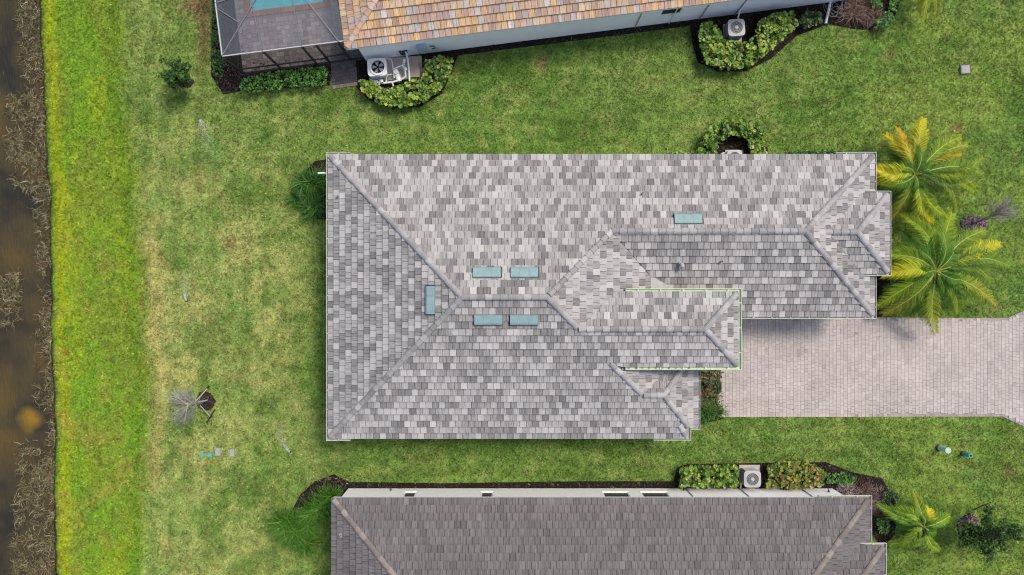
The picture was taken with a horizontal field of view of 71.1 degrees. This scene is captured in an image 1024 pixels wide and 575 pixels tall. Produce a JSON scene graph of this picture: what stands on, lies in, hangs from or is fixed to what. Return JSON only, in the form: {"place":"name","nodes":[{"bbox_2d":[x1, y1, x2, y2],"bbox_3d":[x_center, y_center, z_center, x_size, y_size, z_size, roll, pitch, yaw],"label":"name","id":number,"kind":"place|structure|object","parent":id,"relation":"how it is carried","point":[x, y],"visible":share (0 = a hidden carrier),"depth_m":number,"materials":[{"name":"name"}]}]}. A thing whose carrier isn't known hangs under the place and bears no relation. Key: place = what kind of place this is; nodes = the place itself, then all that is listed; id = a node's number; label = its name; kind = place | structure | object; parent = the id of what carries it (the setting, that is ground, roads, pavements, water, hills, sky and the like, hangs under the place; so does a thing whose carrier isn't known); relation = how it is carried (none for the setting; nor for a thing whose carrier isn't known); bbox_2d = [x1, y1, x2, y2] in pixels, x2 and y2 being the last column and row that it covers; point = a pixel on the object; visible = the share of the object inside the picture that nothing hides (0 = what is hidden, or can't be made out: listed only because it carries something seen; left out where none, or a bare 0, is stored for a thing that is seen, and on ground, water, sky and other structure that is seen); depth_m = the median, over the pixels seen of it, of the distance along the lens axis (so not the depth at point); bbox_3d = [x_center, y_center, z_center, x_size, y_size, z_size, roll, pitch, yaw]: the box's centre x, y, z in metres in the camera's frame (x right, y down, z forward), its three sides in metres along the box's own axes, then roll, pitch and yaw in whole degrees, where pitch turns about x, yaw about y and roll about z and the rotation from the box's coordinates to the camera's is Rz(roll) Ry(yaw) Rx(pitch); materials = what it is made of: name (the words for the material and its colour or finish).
{"place":"outdoors","nodes":[
{"label":"outdoors","id":0,"kind":"place"},
{"bbox_2d":[0,0,55,574],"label":"water","id":1,"kind":"structure","parent":0,"point":[22,417],"depth_m":40.25,"materials":[{"name":"brown liquid"}]},
{"bbox_2d":[0,0,56,574],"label":"reeds","id":2,"kind":"object","parent":1,"relation":"on","point":[38,108],"visible":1,"depth_m":40.17,"materials":[{"name":"brown plant"}]},
{"bbox_2d":[289,478,344,533],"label":"ornamental grass","id":3,"kind":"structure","parent":0,"point":[321,507],"depth_m":39.51,"materials":[{"name":"green plant"}]},
{"bbox_2d":[39,0,1023,574],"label":"ground","id":4,"kind":"structure","parent":0,"point":[317,264],"depth_m":40.00,"materials":[{"name":"plant"}]},
{"bbox_2d":[158,55,192,87],"bbox_3d":[-17.898,-11.549,38.827,1.943,2.566,1.794,0,90,0],"label":"tree","id":5,"kind":"object","parent":4,"relation":"on","point":[176,74],"visible":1,"depth_m":38.00,"materials":[{"name":"green plant"}]},
{"bbox_2d":[161,384,205,430],"bbox_3d":[-17.324,6.384,38.413,2.448,3.384,2.635,0,90,0],"label":"bare tree","id":6,"kind":"object","parent":4,"relation":"on","point":[186,405],"visible":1,"depth_m":37.86,"materials":[{"name":"grey plant"}]},
{"bbox_2d":[197,393,214,409],"bbox_3d":[-17.079,6.323,39.972,1.038,0.001,0.983,37,90,0],"label":"mulch bed","id":7,"kind":"object","parent":4,"relation":"on","point":[205,403],"visible":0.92,"depth_m":39.97,"materials":[{"name":"brown soil"}]},
{"bbox_2d":[215,448,220,455],"bbox_3d":[-16.393,9.161,39.977,0.300,0.126,0.440,0,90,0],"label":"utility cover","id":8,"kind":"object","parent":4,"relation":"on","point":[217,451],"visible":1,"depth_m":39.91,"materials":[{"name":"grey plastic"}]},
{"bbox_2d":[230,449,234,456],"bbox_3d":[-15.589,9.214,39.977,0.260,0.126,0.400,0,90,0],"label":"utility cover","id":9,"kind":"object","parent":4,"relation":"on","point":[232,452],"visible":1,"depth_m":39.91,"materials":[{"name":"grey plastic"}]},
{"bbox_2d":[211,0,330,93],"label":"mulch bed","id":10,"kind":"object","parent":4,"relation":"on","point":[232,81],"visible":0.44,"depth_m":39.97,"materials":[{"name":"brown soil"}]},
{"bbox_2d":[210,3,229,78],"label":"hedge","id":11,"kind":"object","parent":10,"relation":"on","point":[215,51],"visible":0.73,"depth_m":39.56,"materials":[{"name":"green plant"}]},
{"bbox_2d":[239,66,331,95],"bbox_3d":[-12.501,-11.410,39.461,5.110,1.034,1.255,-7,90,0],"label":"hedge","id":12,"kind":"object","parent":10,"relation":"on","point":[291,73],"visible":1,"depth_m":39.28,"materials":[{"name":"green plant"}]},
{"bbox_2d":[260,499,323,561],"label":"ornamental grass","id":13,"kind":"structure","parent":4,"relation":"on","point":[300,539],"depth_m":39.42,"materials":[{"name":"green plant"}]},
{"bbox_2d":[249,0,364,73],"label":"pool deck","id":14,"kind":"structure","parent":4,"relation":"on","point":[342,29],"depth_m":39.96,"materials":[{"name":"grey concrete"}]},
{"bbox_2d":[214,0,363,73],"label":"pool enclosure","id":15,"kind":"object","parent":14,"relation":"on","point":[255,36],"visible":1,"depth_m":36.83,"materials":[{"name":"silver metal"}]},
{"bbox_2d":[296,160,325,218],"bbox_3d":[-10.679,-5.518,39.972,2.786,0.001,3.572,0,90,0],"label":"mulch bed","id":16,"kind":"object","parent":4,"relation":"on","point":[311,169],"visible":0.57,"depth_m":39.97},
{"bbox_2d":[281,182,325,229],"bbox_3d":[-11.260,-4.635,39.634,2.396,0.700,2.811,-39,90,0],"label":"palm shrub","id":17,"kind":"object","parent":16,"relation":"on","point":[315,212],"visible":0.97,"depth_m":39.66,"materials":[{"name":"green plant"}]},
{"bbox_2d":[285,162,325,207],"bbox_3d":[-10.686,-5.606,39.541,3.816,0.887,2.890,0,90,0],"label":"palm shrub","id":18,"kind":"object","parent":16,"relation":"on","point":[316,181],"visible":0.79,"depth_m":39.57,"materials":[{"name":"green plant"}]},
{"bbox_2d":[331,60,357,88],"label":"walkway","id":19,"kind":"structure","parent":4,"relation":"on","point":[343,73],"depth_m":39.93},
{"bbox_2d":[179,0,987,541],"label":"mulch chips","id":20,"kind":"object","parent":4,"relation":"on","point":[441,486],"visible":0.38,"depth_m":39.94,"materials":[{"name":"brown wood"}]},
{"bbox_2d":[276,49,1002,466],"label":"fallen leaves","id":21,"kind":"object","parent":20,"relation":"on","point":[742,435],"visible":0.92,"depth_m":39.90,"materials":[{"name":"brown plant"}]},
{"bbox_2d":[338,0,845,60],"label":"house","id":22,"kind":"structure","parent":4,"relation":"on","point":[372,29],"depth_m":36.88,"materials":[{"name":"tile"}]},
{"bbox_2d":[659,8,681,16],"bbox_3d":[8.523,-14.760,38.203,1.160,1.103,0.100,-7,90,0],"label":"window","id":23,"kind":"structure","parent":22,"relation":"in","point":[671,11],"depth_m":38.46,"materials":[{"name":"black glass"}]},
{"bbox_2d":[293,462,895,542],"bbox_3d":[4.589,12.161,39.972,33.821,0.001,4.857,0,90,0],"label":"mulch bed","id":24,"kind":"object","parent":4,"relation":"on","point":[878,537],"visible":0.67,"depth_m":39.97,"materials":[{"name":"brown soil"}]},
{"bbox_2d":[678,461,739,488],"bbox_3d":[10.809,10.362,39.394,3.490,1.170,1.526,0,90,0],"label":"hedge","id":25,"kind":"object","parent":24,"relation":"on","point":[691,473],"visible":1,"depth_m":39.18,"materials":[{"name":"green plant"}]},
{"bbox_2d":[739,465,760,488],"bbox_3d":[13.223,10.518,39.517,1.164,0.905,1.273,0,90,0],"label":"air conditioner","id":26,"kind":"object","parent":24,"relation":"on","point":[749,476],"visible":1,"depth_m":39.16,"materials":[{"name":"metal"}]},
{"bbox_2d":[765,458,824,489],"bbox_3d":[15.559,10.300,39.420,3.407,1.115,1.730,0,90,0],"label":"hedge","id":27,"kind":"object","parent":24,"relation":"on","point":[812,475],"visible":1,"depth_m":39.20,"materials":[{"name":"green plant"}]},
{"bbox_2d":[824,471,856,484],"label":"plant","id":28,"kind":"object","parent":24,"relation":"on","point":[841,480],"visible":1,"depth_m":39.66,"materials":[{"name":"green plant"}]},
{"bbox_2d":[837,473,859,494],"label":"withered bush","id":29,"kind":"object","parent":24,"relation":"on","point":[843,487],"visible":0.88,"depth_m":39.78,"materials":[{"name":"brown plant"}]},
{"bbox_2d":[848,478,882,514],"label":"withered bush","id":30,"kind":"object","parent":24,"relation":"on","point":[865,490],"visible":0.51,"depth_m":39.71,"materials":[{"name":"brown plant"}]},
{"bbox_2d":[872,507,887,522],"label":"withered bush","id":31,"kind":"object","parent":24,"relation":"on","point":[880,514],"visible":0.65,"depth_m":39.80,"materials":[{"name":"brown plant"}]},
{"bbox_2d":[875,515,891,533],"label":"shrub","id":32,"kind":"object","parent":24,"relation":"on","point":[882,521],"visible":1,"depth_m":39.52,"materials":[{"name":"green plant"}]},
{"bbox_2d":[872,483,895,509],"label":"withered bush","id":33,"kind":"object","parent":24,"relation":"on","point":[879,492],"visible":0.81,"depth_m":39.80,"materials":[{"name":"brown plant"}]},
{"bbox_2d":[881,489,899,506],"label":"shrub","id":34,"kind":"object","parent":24,"relation":"on","point":[890,497],"visible":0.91,"depth_m":39.48,"materials":[{"name":"green plant"}]},
{"bbox_2d":[318,152,890,440],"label":"house","id":35,"kind":"structure","parent":4,"relation":"on","point":[545,296],"depth_m":35.87,"materials":[{"name":"tile"}]},
{"bbox_2d":[331,487,886,574],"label":"house","id":36,"kind":"structure","parent":4,"relation":"on","point":[589,531],"depth_m":36.41,"materials":[{"name":"tile"}]},
{"bbox_2d":[403,491,416,496],"bbox_3d":[-5.540,11.220,38.569,0.687,1.533,0.100,0,90,0],"label":"window","id":37,"kind":"structure","parent":36,"relation":"in","point":[407,493],"depth_m":39.04,"materials":[{"name":"white paint"}]},
{"bbox_2d":[481,491,492,496],"bbox_3d":[-1.359,11.220,38.569,0.687,1.533,0.100,0,90,0],"label":"window","id":38,"kind":"structure","parent":36,"relation":"in","point":[484,493],"depth_m":38.98,"materials":[{"name":"white paint"}]},
{"bbox_2d":[602,491,629,496],"bbox_3d":[5.645,11.220,38.569,1.454,1.533,0.100,0,90,0],"label":"window","id":39,"kind":"structure","parent":36,"relation":"in","point":[606,493],"depth_m":38.92,"materials":[{"name":"white paint"}]},
{"bbox_2d":[640,491,669,496],"bbox_3d":[7.753,11.220,38.569,1.489,1.533,0.100,0,90,0],"label":"window","id":40,"kind":"structure","parent":36,"relation":"in","point":[645,493],"depth_m":38.98,"materials":[{"name":"white paint"}]},
{"bbox_2d":[356,0,900,107],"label":"mulch bed","id":41,"kind":"object","parent":4,"relation":"on","point":[697,22],"visible":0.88,"depth_m":39.97,"materials":[{"name":"brown soil"}]},
{"bbox_2d":[369,56,422,81],"bbox_3d":[-6.492,-12.181,39.945,3.000,0.080,1.250,-4,90,0],"label":"equipment pad","id":42,"kind":"object","parent":41,"relation":"on","point":[397,61],"visible":0.4,"depth_m":39.91,"materials":[{"name":"concrete"}]},
{"bbox_2d":[367,58,388,79],"bbox_3d":[-7.357,-12.011,39.440,1.040,0.920,0.960,-4,90,0],"label":"pool heater","id":43,"kind":"object","parent":42,"relation":"on","point":[377,68],"visible":1,"depth_m":39.07,"materials":[{"name":"white paint"}]},
{"bbox_2d":[393,69,401,82],"bbox_3d":[-6.343,-11.726,39.670,0.339,0.460,0.700,-18,90,0],"label":"pool pump","id":44,"kind":"object","parent":42,"relation":"on","point":[396,72],"visible":1,"depth_m":39.56,"materials":[{"name":"white plastic"}]},
{"bbox_2d":[369,52,409,85],"bbox_3d":[-6.746,-11.983,39.385,2.278,0.818,1.712,0,90,0],"label":"pool piping","id":45,"kind":"object","parent":44,"relation":"attached to","point":[380,81],"visible":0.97,"depth_m":39.50,"materials":[{"name":"white plastic"}]},
{"bbox_2d":[409,59,419,77],"bbox_3d":[-5.395,-12.156,39.825,0.550,0.250,1.000,-4,90,0],"label":"equipment cabinet","id":46,"kind":"object","parent":42,"relation":"on","point":[414,68],"visible":1,"depth_m":39.70,"materials":[{"name":"metal"}]},
{"bbox_2d":[358,54,453,109],"bbox_3d":[-5.607,-11.101,39.416,5.432,1.122,2.466,-17,90,0],"label":"hedge","id":47,"kind":"object","parent":41,"relation":"on","point":[441,73],"visible":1,"depth_m":39.15,"materials":[{"name":"green plant"}]},
{"bbox_2d":[723,9,744,41],"bbox_3d":[12.245,-14.599,39.467,1.000,1.006,1.849,-3,90,0],"label":"air conditioner","id":48,"kind":"object","parent":41,"relation":"on","point":[734,29],"visible":0.97,"depth_m":39.11,"materials":[{"name":"metal"}]},
{"bbox_2d":[697,10,798,72],"bbox_3d":[13.122,-13.481,39.375,5.844,1.206,3.059,-7,90,0],"label":"hedge","id":49,"kind":"object","parent":41,"relation":"on","point":[715,51],"visible":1,"depth_m":39.11,"materials":[{"name":"green plant"}]},
{"bbox_2d":[798,10,822,28],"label":"shrub","id":50,"kind":"object","parent":41,"relation":"on","point":[805,19],"visible":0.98,"depth_m":39.43,"materials":[{"name":"green plant"}]},
{"bbox_2d":[836,0,876,32],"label":"withered bush","id":51,"kind":"object","parent":41,"relation":"on","point":[858,6],"visible":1,"depth_m":39.72,"materials":[{"name":"brown plant"}]},
{"bbox_2d":[858,4,890,32],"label":"withered bush","id":52,"kind":"object","parent":41,"relation":"on","point":[872,20],"visible":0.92,"depth_m":39.75,"materials":[{"name":"brown plant"}]},
{"bbox_2d":[868,0,882,8],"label":"shrub","id":53,"kind":"object","parent":41,"relation":"on","point":[878,2],"visible":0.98,"depth_m":39.49,"materials":[{"name":"green plant"}]},
{"bbox_2d":[874,10,894,33],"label":"shrub","id":54,"kind":"object","parent":41,"relation":"on","point":[889,20],"visible":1,"depth_m":39.44,"materials":[{"name":"green plant"}]},
{"bbox_2d":[883,0,903,12],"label":"shrub","id":55,"kind":"object","parent":41,"relation":"on","point":[893,5],"visible":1,"depth_m":39.47,"materials":[{"name":"green plant"}]},
{"bbox_2d":[662,151,695,153],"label":"plant","id":56,"kind":"object","parent":4,"relation":"on","point":[690,152],"visible":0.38,"depth_m":39.78,"materials":[{"name":"green plant"}]},
{"bbox_2d":[700,124,767,153],"bbox_3d":[12.268,-8.196,39.972,4.178,0.001,2.143,0,90,0],"label":"mulch bed","id":57,"kind":"object","parent":4,"relation":"on","point":[733,140],"visible":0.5,"depth_m":39.97,"materials":[{"name":"brown soil"}]},
{"bbox_2d":[696,119,767,154],"bbox_3d":[12.071,-8.235,39.339,4.098,1.278,2.151,0,90,0],"label":"hedge","id":58,"kind":"object","parent":57,"relation":"on","point":[750,130],"visible":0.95,"depth_m":39.11,"materials":[{"name":"green plant"}]},
{"bbox_2d":[721,150,742,154],"bbox_3d":[12.131,-7.182,39.542,1.486,0.855,0.957,0,90,0],"label":"air conditioner","id":59,"kind":"object","parent":57,"relation":"on","point":[733,152],"visible":0.17,"depth_m":39.16,"materials":[{"name":"metal"}]},
{"bbox_2d":[788,151,889,316],"bbox_3d":[19.417,-3.597,39.972,4.576,0.001,10.486,-24,90,0],"label":"mulch bed","id":60,"kind":"object","parent":4,"relation":"on","point":[878,281],"visible":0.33,"depth_m":39.97,"materials":[{"name":"brown soil"}]},
{"bbox_2d":[789,149,835,153],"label":"hedge","id":61,"kind":"object","parent":60,"relation":"on","point":[822,151],"visible":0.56,"depth_m":39.44,"materials":[{"name":"green plant"}]},
{"bbox_2d":[875,491,950,551],"bbox_3d":[21.846,12.749,39.086,4.274,2.075,3.493,0,90,0],"label":"palm tree","id":62,"kind":"object","parent":4,"relation":"on","point":[916,518],"visible":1,"depth_m":38.48,"materials":[{"name":"green plant"}]},
{"bbox_2d":[916,0,941,25],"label":"palm tree","id":63,"kind":"object","parent":4,"relation":"on","point":[922,2],"visible":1,"depth_m":38.63,"materials":[{"name":"green plant"}]},
{"bbox_2d":[876,116,984,225],"bbox_3d":[22.106,-5.971,38.536,6.481,3.238,6.004,22,90,0],"label":"palm tree","id":64,"kind":"object","parent":4,"relation":"on","point":[901,174],"visible":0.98,"depth_m":37.58,"materials":[{"name":"green plant"}]},
{"bbox_2d":[935,444,950,453],"bbox_3d":[23.813,8.926,39.646,0.404,0.921,0.372,0,90,0],"label":"standing pipe","id":65,"kind":"object","parent":4,"relation":"on","point":[939,447],"visible":1,"depth_m":39.48,"materials":[{"name":"white plastic"}]},
{"bbox_2d":[876,209,1011,336],"bbox_3d":[23.220,-0.790,38.455,7.848,3.402,7.012,0,90,0],"label":"palm tree","id":66,"kind":"object","parent":4,"relation":"on","point":[919,286],"visible":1,"depth_m":37.62,"materials":[{"name":"green plant"}]},
{"bbox_2d":[959,63,970,73],"bbox_3d":[25.275,-12.190,39.926,0.610,0.228,0.562,-3,90,0],"label":"utility box","id":67,"kind":"object","parent":4,"relation":"on","point":[965,69],"visible":1,"depth_m":39.84,"materials":[{"name":"grey plastic"}]},
{"bbox_2d":[960,451,972,457],"bbox_3d":[25.136,9.240,39.678,0.323,0.865,0.304,0,90,0],"label":"standing pipe","id":68,"kind":"object","parent":4,"relation":"on","point":[966,454],"visible":1,"depth_m":39.57,"materials":[{"name":"teal plastic"}]},
{"bbox_2d":[957,513,978,526],"bbox_3d":[25.466,13.207,39.972,1.208,0.001,1.199,33,90,0],"label":"mulch bed","id":69,"kind":"object","parent":4,"relation":"on","point":[968,517],"visible":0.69,"depth_m":39.97,"materials":[{"name":"brown soil"}]},
{"bbox_2d":[960,216,984,229],"bbox_3d":[25.735,-3.611,39.972,1.498,0.001,0.795,0,90,0],"label":"mulch bed","id":70,"kind":"object","parent":4,"relation":"on","point":[971,222],"visible":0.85,"depth_m":39.97,"materials":[{"name":"brown soil"}]},
{"bbox_2d":[954,502,1023,565],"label":"tree","id":71,"kind":"object","parent":4,"relation":"on","point":[1001,533],"visible":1,"depth_m":37.98,"materials":[{"name":"green plant"}]},
{"bbox_2d":[973,190,1022,227],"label":"bare tree","id":72,"kind":"object","parent":4,"relation":"on","point":[1001,210],"visible":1,"depth_m":37.94,"materials":[{"name":"grey wood"}]},
{"bbox_2d":[700,311,1023,425],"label":"driveway","id":73,"kind":"structure","parent":0,"point":[911,367],"depth_m":39.94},
{"label":"mulch bed","id":74,"kind":"structure","parent":0,"visible":0},
{"bbox_2d":[700,370,721,396],"bbox_3d":[10.884,5.190,39.459,1.543,1.038,1.666,0,90,0],"label":"croton","id":75,"kind":"object","parent":74,"relation":"on","point":[712,381],"visible":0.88,"depth_m":39.22,"materials":[{"name":"green plant"}]},
{"bbox_2d":[701,393,720,409],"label":"ornamental grass","id":76,"kind":"object","parent":74,"relation":"on","point":[710,398],"depth_m":39.77,"materials":[{"name":"green plant"}]},
{"bbox_2d":[700,396,722,425],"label":"ornamental grass","id":77,"kind":"object","parent":74,"relation":"on","point":[703,410],"depth_m":39.75,"materials":[{"name":"green plant"}]},
{"bbox_2d":[712,400,730,422],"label":"ornamental grass","id":78,"kind":"object","parent":74,"relation":"on","point":[719,412],"depth_m":39.81,"materials":[{"name":"green plant"}]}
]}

